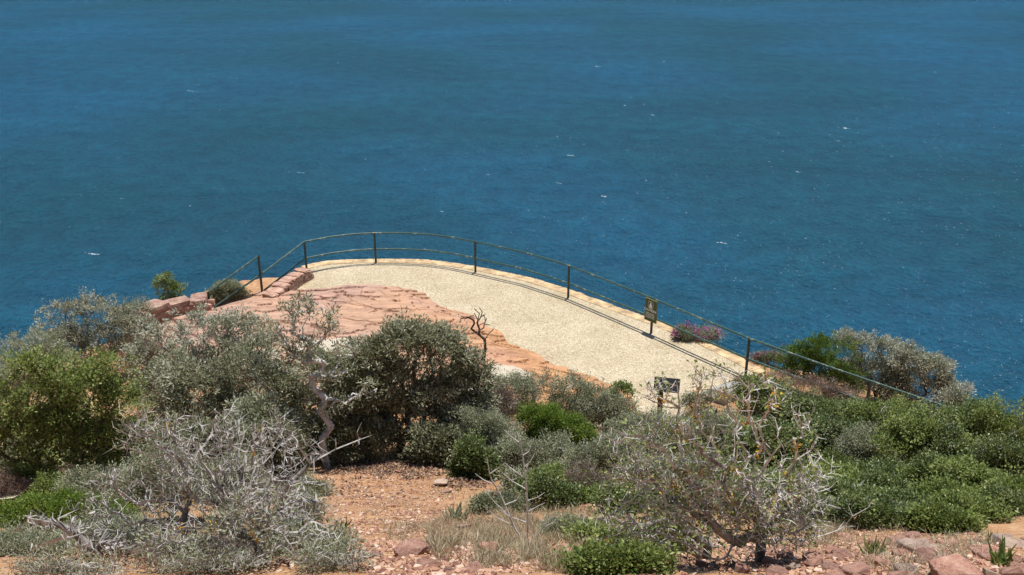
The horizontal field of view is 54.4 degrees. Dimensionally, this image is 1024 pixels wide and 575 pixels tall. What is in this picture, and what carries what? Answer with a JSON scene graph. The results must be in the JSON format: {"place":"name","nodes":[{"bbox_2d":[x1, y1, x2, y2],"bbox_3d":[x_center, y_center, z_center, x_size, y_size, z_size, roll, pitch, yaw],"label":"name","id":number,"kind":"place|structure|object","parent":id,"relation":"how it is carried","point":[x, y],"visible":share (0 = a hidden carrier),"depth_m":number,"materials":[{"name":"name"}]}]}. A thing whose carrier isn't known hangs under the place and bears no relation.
{"place":"outdoors","nodes":[
{"label":"outdoors","id":0,"kind":"place"},
{"bbox_2d":[0,0,1023,427],"bbox_3d":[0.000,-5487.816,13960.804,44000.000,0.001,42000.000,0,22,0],"label":"sea","id":1,"kind":"structure","parent":0,"point":[686,136],"depth_m":566.83,"materials":[{"name":"liquid"}]},
{"bbox_2d":[0,276,1023,574],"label":"ground","id":2,"kind":"structure","parent":0,"point":[1014,528],"depth_m":13.58,"materials":[{"name":"orange soil"}]},
{"bbox_2d":[0,466,40,499],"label":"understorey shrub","id":3,"kind":"object","parent":2,"relation":"on","point":[7,484],"visible":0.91,"depth_m":15.67,"materials":[{"name":"brown plant"}]},
{"bbox_2d":[0,516,89,556],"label":"shrub","id":4,"kind":"object","parent":2,"relation":"on","point":[9,541],"visible":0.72,"depth_m":8.85,"materials":[{"name":"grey plant"}]},
{"bbox_2d":[0,325,90,425],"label":"rounded shrub","id":5,"kind":"object","parent":2,"relation":"on","point":[47,336],"visible":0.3,"depth_m":21.52,"materials":[{"name":"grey plant"}]},
{"bbox_2d":[19,469,104,499],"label":"scrub tuft","id":6,"kind":"object","parent":2,"relation":"on","point":[44,483],"visible":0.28,"depth_m":15.40,"materials":[{"name":"green plant"}]},
{"bbox_2d":[0,539,140,574],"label":"twig clump","id":7,"kind":"object","parent":2,"relation":"on","point":[69,568],"visible":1,"depth_m":6.98,"materials":[{"name":"grey plant"}]},
{"bbox_2d":[0,484,145,531],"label":"shrub","id":8,"kind":"object","parent":2,"relation":"on","point":[49,506],"visible":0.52,"depth_m":12.47,"materials":[{"name":"green plant"}]},
{"bbox_2d":[0,342,155,480],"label":"leafy shrub","id":9,"kind":"object","parent":2,"relation":"on","point":[82,438],"visible":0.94,"depth_m":15.92,"materials":[{"name":"green plant"}]},
{"bbox_2d":[14,508,151,558],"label":"thorn bush","id":10,"kind":"object","parent":2,"relation":"on","point":[78,536],"visible":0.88,"depth_m":7.89,"materials":[{"name":"grey plant"}]},
{"bbox_2d":[32,286,157,370],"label":"rounded shrub","id":11,"kind":"object","parent":2,"relation":"on","point":[74,336],"visible":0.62,"depth_m":25.32,"materials":[{"name":"green plant"}]},
{"bbox_2d":[49,456,157,510],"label":"understorey shrub","id":12,"kind":"object","parent":2,"relation":"on","point":[70,482],"visible":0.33,"depth_m":14.23,"materials":[{"name":"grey plant"}]},
{"bbox_2d":[51,507,157,542],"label":"scrub clump","id":13,"kind":"object","parent":2,"relation":"on","point":[137,514],"visible":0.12,"depth_m":10.31,"materials":[{"name":"grey plant"}]},
{"bbox_2d":[65,508,177,557],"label":"twig clump","id":14,"kind":"object","parent":2,"relation":"on","point":[112,535],"visible":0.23,"depth_m":8.28,"materials":[{"name":"grey plant"}]},
{"bbox_2d":[106,293,160,337],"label":"shrub","id":15,"kind":"object","parent":2,"relation":"on","point":[135,303],"visible":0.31,"depth_m":27.38,"materials":[{"name":"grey plant"}]},
{"bbox_2d":[85,414,197,474],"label":"understorey shrub","id":16,"kind":"object","parent":2,"relation":"on","point":[181,425],"visible":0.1,"depth_m":16.65,"materials":[{"name":"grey plant"}]},
{"bbox_2d":[150,270,187,299],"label":"shrub","id":17,"kind":"object","parent":2,"relation":"on","point":[173,286],"visible":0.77,"depth_m":29.04,"materials":[{"name":"green plant"}]},
{"bbox_2d":[95,437,274,520],"bbox_3d":[-4.285,2.573,13.111,2.381,1.266,1.178,0,22,0],"label":"shrub","id":18,"kind":"object","parent":2,"relation":"on","point":[149,468],"visible":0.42,"depth_m":12.98,"materials":[{"name":"grey plant"}]},
{"bbox_2d":[112,529,271,566],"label":"scrub clump","id":19,"kind":"object","parent":2,"relation":"on","point":[132,550],"visible":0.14,"depth_m":7.54,"materials":[{"name":"grey plant"}]},
{"bbox_2d":[60,398,331,552],"bbox_3d":[-2.538,1.627,8.117,2.207,1.674,0.986,4,22,10],"label":"thorn bush","id":20,"kind":"object","parent":2,"relation":"on","point":[186,483],"visible":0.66,"depth_m":8.02,"materials":[{"name":"grey plant"}]},
{"bbox_2d":[118,301,289,411],"bbox_3d":[-7.082,1.827,22.774,3.977,2.973,2.428,0,22,0],"label":"leafy shrub","id":21,"kind":"object","parent":2,"relation":"on","point":[227,322],"visible":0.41,"depth_m":22.61,"materials":[{"name":"green plant"}]},
{"bbox_2d":[129,538,281,574],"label":"twig clump","id":22,"kind":"object","parent":2,"relation":"on","point":[203,564],"visible":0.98,"depth_m":6.90,"materials":[{"name":"grey plant"}]},
{"bbox_2d":[126,320,318,435],"bbox_3d":[-5.682,2.074,19.843,3.967,3.046,2.171,0,22,0],"label":"leafy shrub","id":23,"kind":"object","parent":2,"relation":"on","point":[179,395],"visible":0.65,"depth_m":19.52,"materials":[{"name":"green plant"}]},
{"bbox_2d":[168,412,282,488],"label":"understorey shrub","id":24,"kind":"object","parent":2,"relation":"on","point":[209,431],"visible":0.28,"depth_m":16.89,"materials":[{"name":"grey plant"}]},
{"bbox_2d":[204,278,252,304],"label":"shrub","id":25,"kind":"object","parent":2,"relation":"on","point":[223,290],"visible":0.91,"depth_m":29.63,"materials":[{"name":"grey plant"}]},
{"bbox_2d":[123,470,352,572],"bbox_3d":[-1.972,1.760,7.156,1.610,0.929,0.680,0,22,0],"label":"thorn bush","id":26,"kind":"object","parent":2,"relation":"on","point":[254,537],"visible":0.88,"depth_m":7.15,"materials":[{"name":"grey plant"}]},
{"bbox_2d":[220,388,307,449],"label":"scrub clump","id":27,"kind":"object","parent":2,"relation":"on","point":[254,403],"visible":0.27,"depth_m":18.00,"materials":[{"name":"green plant"}]},
{"bbox_2d":[256,414,310,484],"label":"understorey shrub","id":28,"kind":"object","parent":2,"relation":"on","point":[279,460],"visible":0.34,"depth_m":17.14,"materials":[{"name":"grey plant"}]},
{"bbox_2d":[270,479,335,530],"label":"scrub clump","id":29,"kind":"object","parent":2,"relation":"on","point":[310,506],"visible":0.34,"depth_m":11.34,"materials":[{"name":"grey plant"}]},
{"bbox_2d":[249,507,365,559],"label":"twiggy shrub","id":30,"kind":"object","parent":2,"relation":"on","point":[285,543],"visible":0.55,"depth_m":7.82,"materials":[{"name":"grey plant"}]},
{"bbox_2d":[295,471,337,496],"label":"scrub tuft","id":31,"kind":"object","parent":2,"relation":"on","point":[323,490],"visible":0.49,"depth_m":16.18,"materials":[{"name":"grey plant"}]},
{"bbox_2d":[264,424,370,526],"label":"thorn bush","id":32,"kind":"object","parent":2,"relation":"on","point":[299,474],"visible":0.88,"depth_m":8.88,"materials":[{"name":"grey plant"}]},
{"bbox_2d":[269,290,387,467],"bbox_3d":[-3.333,1.795,18.255,2.117,3.672,1.028,0,22,0],"label":"bleached shrub","id":33,"kind":"object","parent":2,"relation":"on","point":[299,356],"visible":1,"depth_m":18.05,"materials":[{"name":"grey plant"}]},
{"bbox_2d":[279,532,392,574],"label":"twig clump","id":34,"kind":"object","parent":2,"relation":"on","point":[312,558],"visible":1,"depth_m":6.92,"materials":[{"name":"grey plant"}]},
{"bbox_2d":[301,409,408,466],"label":"scrub clump","id":35,"kind":"object","parent":2,"relation":"on","point":[382,438],"visible":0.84,"depth_m":19.00,"materials":[{"name":"green plant"}]},
{"bbox_2d":[144,284,636,420],"bbox_3d":[-2.994,1.576,26.644,13.548,0.556,6.931,12,25,27],"label":"rock slab","id":36,"kind":"object","parent":2,"relation":"on","point":[365,307],"visible":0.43,"depth_m":27.92,"materials":[{"name":"stone"}]},
{"bbox_2d":[123,292,215,342],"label":"stone wall","id":37,"kind":"structure","parent":36,"relation":"on","point":[183,305],"depth_m":28.35,"materials":[{"name":"stone"}]},
{"bbox_2d":[207,255,262,307],"bbox_3d":[-8.209,-0.008,29.528,1.794,1.593,0.071,-20,29,-40],"label":"metal railing","id":38,"kind":"object","parent":36,"relation":"on","point":[246,284],"visible":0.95,"depth_m":29.58,"materials":[{"name":"metal"}]},
{"bbox_2d":[289,305,509,456],"bbox_3d":[-2.164,1.927,19.389,4.267,3.232,2.209,0,22,0],"label":"gnarled shrub","id":39,"kind":"object","parent":2,"relation":"on","point":[378,360],"visible":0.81,"depth_m":18.97,"materials":[{"name":"green plant"}]},
{"bbox_2d":[7,447,815,574],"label":"leaf litter","id":40,"kind":"object","parent":2,"relation":"on","point":[365,468],"visible":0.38,"depth_m":17.30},
{"bbox_2d":[393,537,429,556],"bbox_3d":[-0.746,1.980,7.490,0.266,0.105,0.184,-15,24,-19],"label":"rock","id":41,"kind":"object","parent":2,"relation":"on","point":[415,545],"visible":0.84,"depth_m":7.46,"materials":[{"name":"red stone"}]},
{"bbox_2d":[396,415,480,466],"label":"scrub clump","id":42,"kind":"object","parent":2,"relation":"on","point":[430,442],"visible":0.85,"depth_m":18.58,"materials":[{"name":"green plant"}]},
{"bbox_2d":[446,427,507,480],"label":"shrub","id":43,"kind":"object","parent":2,"relation":"on","point":[469,459],"visible":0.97,"depth_m":17.52,"materials":[{"name":"green plant"}]},
{"bbox_2d":[446,403,526,448],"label":"shrub","id":44,"kind":"object","parent":2,"relation":"on","point":[491,431],"visible":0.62,"depth_m":18.61,"materials":[{"name":"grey plant"}]},
{"bbox_2d":[460,487,535,514],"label":"shrub","id":45,"kind":"object","parent":2,"relation":"on","point":[480,501],"visible":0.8,"depth_m":13.64,"materials":[{"name":"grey plant"}]},
{"bbox_2d":[3,365,1001,574],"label":"dry grass","id":46,"kind":"structure","parent":2,"relation":"on","point":[533,546],"depth_m":9.01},
{"bbox_2d":[486,378,521,435],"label":"dead shrub","id":47,"kind":"object","parent":2,"relation":"on","point":[505,394],"visible":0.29,"depth_m":20.18,"materials":[{"name":"grey plant"}]},
{"bbox_2d":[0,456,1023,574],"bbox_3d":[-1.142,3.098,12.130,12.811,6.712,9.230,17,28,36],"label":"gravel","id":48,"kind":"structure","parent":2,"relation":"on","point":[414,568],"depth_m":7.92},
{"bbox_2d":[8,474,1023,550],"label":"green ground cover","id":49,"kind":"object","parent":2,"relation":"on","point":[936,537],"visible":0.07,"depth_m":12.30,"materials":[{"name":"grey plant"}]},
{"bbox_2d":[493,463,538,490],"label":"scrub tuft","id":50,"kind":"object","parent":2,"relation":"on","point":[511,474],"visible":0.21,"depth_m":16.40,"materials":[{"name":"green plant"}]},
{"bbox_2d":[476,430,558,540],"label":"dry weed","id":51,"kind":"object","parent":2,"relation":"on","point":[508,514],"visible":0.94,"depth_m":9.08,"materials":[{"name":"grey plant"}]},
{"bbox_2d":[298,259,765,426],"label":"lookout platform","id":52,"kind":"structure","parent":2,"relation":"on","point":[551,323],"depth_m":28.44,"materials":[{"name":"stone"}]},
{"bbox_2d":[262,267,313,297],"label":"stone wall","id":53,"kind":"structure","parent":52,"relation":"on","point":[297,279],"depth_m":30.53,"materials":[{"name":"stone"}]},
{"bbox_2d":[262,232,953,410],"bbox_3d":[2.422,0.903,27.686,20.408,1.395,4.807,12,25,26],"label":"metal railing","id":54,"kind":"object","parent":52,"relation":"on","point":[747,358],"visible":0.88,"depth_m":29.21,"materials":[{"name":"metal"}]},
{"bbox_2d":[494,427,577,473],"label":"shrub","id":55,"kind":"object","parent":2,"relation":"on","point":[510,451],"visible":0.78,"depth_m":17.88,"materials":[{"name":"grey plant"}]},
{"bbox_2d":[491,364,598,425],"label":"shrub","id":56,"kind":"object","parent":2,"relation":"on","point":[531,387],"visible":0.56,"depth_m":21.45,"materials":[{"name":"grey plant"}]},
{"bbox_2d":[506,465,588,511],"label":"scrub tuft","id":57,"kind":"object","parent":2,"relation":"on","point":[557,492],"visible":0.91,"depth_m":13.89,"materials":[{"name":"green plant"}]},
{"bbox_2d":[510,398,600,448],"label":"juniper shrub","id":58,"kind":"object","parent":2,"relation":"on","point":[551,417],"visible":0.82,"depth_m":19.16,"materials":[{"name":"green plant"}]},
{"bbox_2d":[532,507,606,537],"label":"scrub clump","id":59,"kind":"object","parent":2,"relation":"on","point":[557,523],"visible":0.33,"depth_m":11.19,"materials":[{"name":"grey plant"}]},
{"bbox_2d":[527,461,619,487],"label":"scrub clump","id":60,"kind":"object","parent":2,"relation":"on","point":[559,467],"visible":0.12,"depth_m":15.65,"materials":[{"name":"green plant"}]},
{"bbox_2d":[554,452,628,487],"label":"scrub tuft","id":61,"kind":"object","parent":2,"relation":"on","point":[597,475],"visible":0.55,"depth_m":14.37,"materials":[{"name":"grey plant"}]},
{"bbox_2d":[565,371,640,435],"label":"shrub","id":62,"kind":"object","parent":2,"relation":"on","point":[595,412],"visible":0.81,"depth_m":21.16,"materials":[{"name":"grey plant"}]},
{"bbox_2d":[559,427,653,477],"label":"shrub","id":63,"kind":"object","parent":2,"relation":"on","point":[596,450],"visible":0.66,"depth_m":17.21,"materials":[{"name":"grey plant"}]},
{"bbox_2d":[541,534,681,574],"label":"scrub clump","id":64,"kind":"object","parent":2,"relation":"on","point":[623,557],"visible":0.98,"depth_m":7.09,"materials":[{"name":"green plant"}]},
{"bbox_2d":[585,477,653,513],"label":"scrub tuft","id":65,"kind":"object","parent":2,"relation":"on","point":[598,500],"visible":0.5,"depth_m":13.20,"materials":[{"name":"green plant"}]},
{"bbox_2d":[603,379,637,417],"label":"shrub","id":66,"kind":"object","parent":2,"relation":"on","point":[622,386],"visible":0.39,"depth_m":22.02,"materials":[{"name":"green plant"}]},
{"bbox_2d":[557,513,694,552],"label":"shrub","id":67,"kind":"object","parent":2,"relation":"on","point":[579,528],"visible":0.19,"depth_m":9.03,"materials":[{"name":"green plant"}]},
{"bbox_2d":[593,405,680,441],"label":"shrub","id":68,"kind":"object","parent":2,"relation":"on","point":[619,425],"visible":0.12,"depth_m":19.41,"materials":[{"name":"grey plant"}]},
{"bbox_2d":[570,491,735,558],"bbox_3d":[1.214,2.043,8.372,1.455,0.671,0.623,0,22,0],"label":"thorn bush","id":69,"kind":"object","parent":2,"relation":"on","point":[707,546],"visible":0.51,"depth_m":8.36,"materials":[{"name":"grey plant"}]},
{"bbox_2d":[637,446,713,484],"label":"understorey shrub","id":70,"kind":"object","parent":2,"relation":"on","point":[649,461],"visible":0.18,"depth_m":15.79,"materials":[{"name":"grey plant"}]},
{"bbox_2d":[670,320,727,344],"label":"flowering shrub","id":71,"kind":"object","parent":2,"relation":"on","point":[707,333],"visible":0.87,"depth_m":27.25,"materials":[{"name":"purple plant"}]},
{"bbox_2d":[675,385,742,421],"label":"scrub clump","id":72,"kind":"object","parent":2,"relation":"on","point":[690,399],"visible":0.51,"depth_m":22.20,"materials":[{"name":"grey plant"}]},
{"bbox_2d":[654,403,764,462],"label":"understorey shrub","id":73,"kind":"object","parent":2,"relation":"on","point":[718,419],"visible":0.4,"depth_m":18.44,"materials":[{"name":"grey plant"}]},
{"bbox_2d":[588,359,875,567],"bbox_3d":[1.718,1.369,7.587,2.274,1.829,0.902,0,22,0],"label":"thorn tree","id":74,"kind":"object","parent":2,"relation":"on","point":[754,509],"visible":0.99,"depth_m":7.56,"materials":[{"name":"grey plant"}]},
{"bbox_2d":[728,372,821,428],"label":"thicket shrub","id":75,"kind":"object","parent":2,"relation":"on","point":[765,392],"visible":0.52,"depth_m":21.13,"materials":[{"name":"green plant"}]},
{"bbox_2d":[719,413,838,467],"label":"understorey shrub","id":76,"kind":"object","parent":2,"relation":"on","point":[786,434],"visible":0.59,"depth_m":17.79,"materials":[{"name":"green plant"}]},
{"bbox_2d":[769,483,846,523],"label":"scrub tuft","id":77,"kind":"object","parent":2,"relation":"on","point":[822,499],"visible":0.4,"depth_m":12.53,"materials":[{"name":"green plant"}]},
{"bbox_2d":[759,367,865,404],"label":"shrub","id":78,"kind":"object","parent":2,"relation":"on","point":[820,383],"visible":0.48,"depth_m":23.43,"materials":[{"name":"brown plant"}]},
{"bbox_2d":[768,330,869,396],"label":"leafy shrub","id":79,"kind":"object","parent":2,"relation":"on","point":[820,341],"visible":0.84,"depth_m":24.65,"materials":[{"name":"green plant"}]},
{"bbox_2d":[777,387,878,430],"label":"thicket shrub","id":80,"kind":"object","parent":2,"relation":"on","point":[837,405],"visible":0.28,"depth_m":21.02,"materials":[{"name":"green plant"}]},
{"bbox_2d":[785,396,871,461],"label":"thicket shrub","id":81,"kind":"object","parent":2,"relation":"on","point":[835,426],"visible":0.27,"depth_m":18.62,"materials":[{"name":"green plant"}]},
{"bbox_2d":[809,455,880,484],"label":"thicket shrub","id":82,"kind":"object","parent":2,"relation":"on","point":[849,467],"visible":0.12,"depth_m":15.45,"materials":[{"name":"green plant"}]},
{"bbox_2d":[814,471,881,506],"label":"scrub tuft","id":83,"kind":"object","parent":2,"relation":"on","point":[835,488],"visible":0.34,"depth_m":13.16,"materials":[{"name":"green plant"}]},
{"bbox_2d":[819,398,913,464],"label":"thicket shrub","id":84,"kind":"object","parent":2,"relation":"on","point":[857,447],"visible":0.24,"depth_m":17.89,"materials":[{"name":"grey plant"}]},
{"bbox_2d":[826,484,917,531],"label":"scrub tuft","id":85,"kind":"object","parent":2,"relation":"on","point":[887,511],"visible":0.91,"depth_m":12.28,"materials":[{"name":"green plant"}]},
{"bbox_2d":[825,324,921,403],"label":"leafy shrub","id":86,"kind":"object","parent":2,"relation":"on","point":[880,359],"visible":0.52,"depth_m":25.34,"materials":[{"name":"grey plant"}]},
{"bbox_2d":[850,452,911,487],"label":"thicket shrub","id":87,"kind":"object","parent":2,"relation":"on","point":[891,463],"visible":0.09,"depth_m":15.26,"materials":[{"name":"green plant"}]},
{"bbox_2d":[867,430,899,461],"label":"shrub","id":88,"kind":"object","parent":2,"relation":"on","point":[882,451],"visible":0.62,"depth_m":16.84,"materials":[{"name":"green plant"}]},
{"bbox_2d":[854,462,913,488],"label":"scrub tuft","id":89,"kind":"object","parent":2,"relation":"on","point":[883,478],"visible":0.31,"depth_m":14.17,"materials":[{"name":"green plant"}]},
{"bbox_2d":[839,392,937,435],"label":"thicket shrub","id":90,"kind":"object","parent":2,"relation":"on","point":[867,411],"visible":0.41,"depth_m":20.40,"materials":[{"name":"green plant"}]},
{"bbox_2d":[878,481,935,508],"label":"scrub tuft","id":91,"kind":"object","parent":2,"relation":"on","point":[900,494],"visible":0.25,"depth_m":13.05,"materials":[{"name":"green plant"}]},
{"bbox_2d":[875,339,958,406],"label":"leafy shrub","id":92,"kind":"object","parent":2,"relation":"on","point":[936,362],"visible":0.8,"depth_m":24.86,"materials":[{"name":"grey plant"}]},
{"bbox_2d":[872,401,974,460],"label":"scrub clump","id":93,"kind":"object","parent":2,"relation":"on","point":[903,424],"visible":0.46,"depth_m":17.38,"materials":[{"name":"green plant"}]},
{"bbox_2d":[900,447,972,485],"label":"scrub clump","id":94,"kind":"object","parent":2,"relation":"on","point":[924,461],"visible":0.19,"depth_m":14.67,"materials":[{"name":"green plant"}]},
{"bbox_2d":[903,400,974,425],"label":"thicket shrub","id":95,"kind":"object","parent":2,"relation":"on","point":[951,406],"visible":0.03,"depth_m":20.14,"materials":[{"name":"green plant"}]},
{"bbox_2d":[895,411,992,463],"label":"thicket shrub","id":96,"kind":"object","parent":2,"relation":"on","point":[951,445],"visible":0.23,"depth_m":17.11,"materials":[{"name":"green plant"}]},
{"bbox_2d":[899,494,989,534],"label":"thicket shrub","id":97,"kind":"object","parent":2,"relation":"on","point":[935,517],"visible":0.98,"depth_m":12.02,"materials":[{"name":"green plant"}]},
{"bbox_2d":[907,469,982,499],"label":"scrub tuft","id":98,"kind":"object","parent":2,"relation":"on","point":[932,486],"visible":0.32,"depth_m":13.52,"materials":[{"name":"green plant"}]},
{"bbox_2d":[932,378,977,414],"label":"shrub","id":99,"kind":"object","parent":2,"relation":"on","point":[953,393],"visible":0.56,"depth_m":22.94,"materials":[{"name":"green plant"}]},
{"bbox_2d":[928,553,982,574],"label":"rock","id":100,"kind":"object","parent":2,"relation":"on","point":[955,564],"visible":1,"depth_m":6.87,"materials":[{"name":"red stone"}]},
{"bbox_2d":[920,452,1012,490],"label":"thicket shrub","id":101,"kind":"object","parent":2,"relation":"on","point":[953,470],"visible":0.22,"depth_m":14.16,"materials":[{"name":"green plant"}]},
{"bbox_2d":[933,483,1020,523],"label":"scrub tuft","id":102,"kind":"object","parent":2,"relation":"on","point":[992,511],"visible":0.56,"depth_m":12.71,"materials":[{"name":"green plant"}]},
{"bbox_2d":[946,390,1023,444],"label":"thicket shrub","id":103,"kind":"object","parent":2,"relation":"on","point":[991,416],"visible":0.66,"depth_m":19.02,"materials":[{"name":"green plant"}]},
{"bbox_2d":[961,423,1023,476],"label":"thicket shrub","id":104,"kind":"object","parent":2,"relation":"on","point":[997,452],"visible":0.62,"depth_m":15.85,"materials":[{"name":"green plant"}]},
{"bbox_2d":[979,477,1023,516],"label":"scrub tuft","id":105,"kind":"object","parent":2,"relation":"on","point":[1008,496],"visible":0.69,"depth_m":13.02,"materials":[{"name":"green plant"}]},
{"bbox_2d":[979,459,1023,499],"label":"scrub clump","id":106,"kind":"object","parent":2,"relation":"on","point":[1016,483],"visible":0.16,"depth_m":13.72,"materials":[{"name":"green plant"}]},
{"bbox_2d":[987,535,1021,566],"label":"spiky plant","id":107,"kind":"object","parent":2,"relation":"on","point":[999,556],"visible":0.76,"depth_m":7.50,"materials":[{"name":"green plant"}]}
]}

